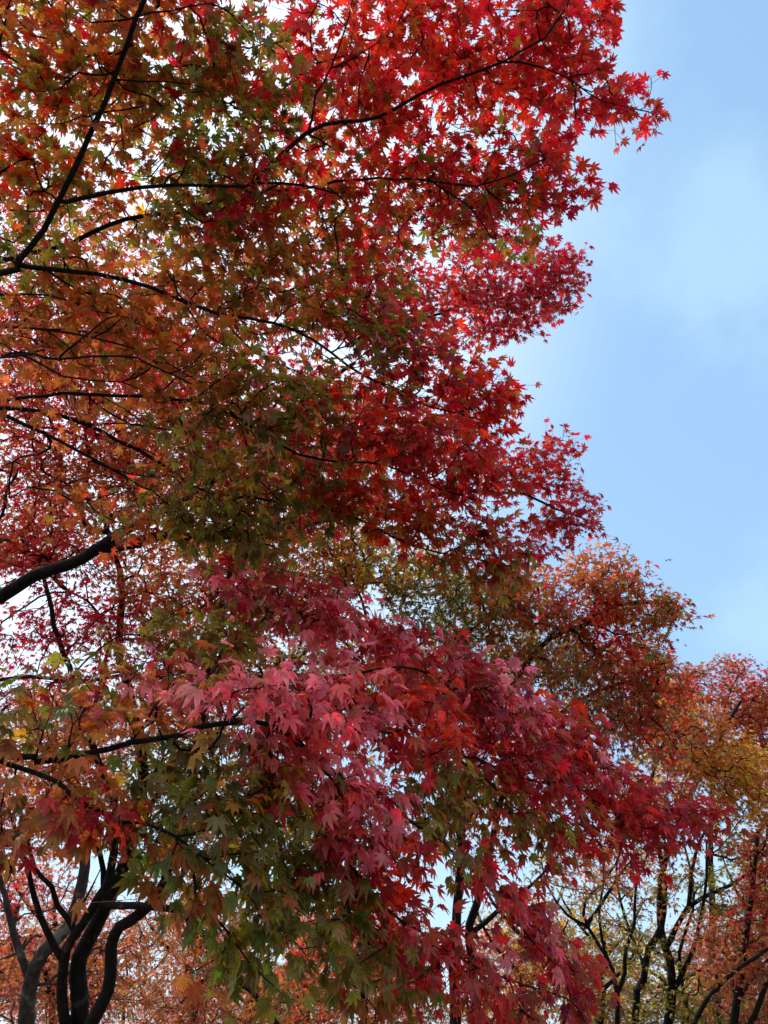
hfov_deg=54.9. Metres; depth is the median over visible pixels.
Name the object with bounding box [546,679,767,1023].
maple tree
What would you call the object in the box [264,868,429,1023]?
maple tree
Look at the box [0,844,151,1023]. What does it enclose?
maple tree
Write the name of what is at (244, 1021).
maple tree
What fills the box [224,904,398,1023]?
maple tree
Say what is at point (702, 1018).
maple tree
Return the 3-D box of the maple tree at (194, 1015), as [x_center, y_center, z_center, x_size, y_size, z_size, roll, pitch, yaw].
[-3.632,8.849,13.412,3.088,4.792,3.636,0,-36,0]
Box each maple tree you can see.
[0,0,752,1023]
[0,197,438,1023]
[0,679,202,1023]
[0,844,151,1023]
[0,915,69,1023]
[6,907,232,1023]
[110,871,265,1023]
[163,926,340,1023]
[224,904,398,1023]
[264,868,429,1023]
[305,484,715,1023]
[310,921,465,1023]
[447,917,666,1023]
[461,890,582,1023]
[521,888,682,1023]
[525,762,687,1023]
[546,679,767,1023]
[547,911,756,1023]
[647,904,765,1023]
[653,652,767,1023]
[675,803,767,1023]
[676,849,767,1023]
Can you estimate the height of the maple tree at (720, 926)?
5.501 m
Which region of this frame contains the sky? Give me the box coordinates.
[0,0,767,1023]
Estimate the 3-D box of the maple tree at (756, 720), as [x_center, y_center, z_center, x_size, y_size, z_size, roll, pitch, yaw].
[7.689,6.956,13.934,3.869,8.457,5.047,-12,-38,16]
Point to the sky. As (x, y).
(664, 366)
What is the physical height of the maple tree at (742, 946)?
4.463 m
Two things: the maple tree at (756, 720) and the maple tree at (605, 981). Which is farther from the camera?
the maple tree at (605, 981)
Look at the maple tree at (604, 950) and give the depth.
10.37 m
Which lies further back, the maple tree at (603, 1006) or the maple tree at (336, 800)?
the maple tree at (603, 1006)
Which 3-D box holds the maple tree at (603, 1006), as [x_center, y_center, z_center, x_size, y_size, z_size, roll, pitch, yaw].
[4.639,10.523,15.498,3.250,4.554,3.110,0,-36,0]
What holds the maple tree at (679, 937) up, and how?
on the ground
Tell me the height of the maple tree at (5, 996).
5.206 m
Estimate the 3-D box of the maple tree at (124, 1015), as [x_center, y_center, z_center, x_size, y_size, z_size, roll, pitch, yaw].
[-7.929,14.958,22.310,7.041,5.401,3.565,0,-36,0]
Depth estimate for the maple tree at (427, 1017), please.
23.54 m
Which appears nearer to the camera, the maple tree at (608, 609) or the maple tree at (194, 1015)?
the maple tree at (608, 609)
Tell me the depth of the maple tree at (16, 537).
6.65 m
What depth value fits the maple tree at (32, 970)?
8.62 m
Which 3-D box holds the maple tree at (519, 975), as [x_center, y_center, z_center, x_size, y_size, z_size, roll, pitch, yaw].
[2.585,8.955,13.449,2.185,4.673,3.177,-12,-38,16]

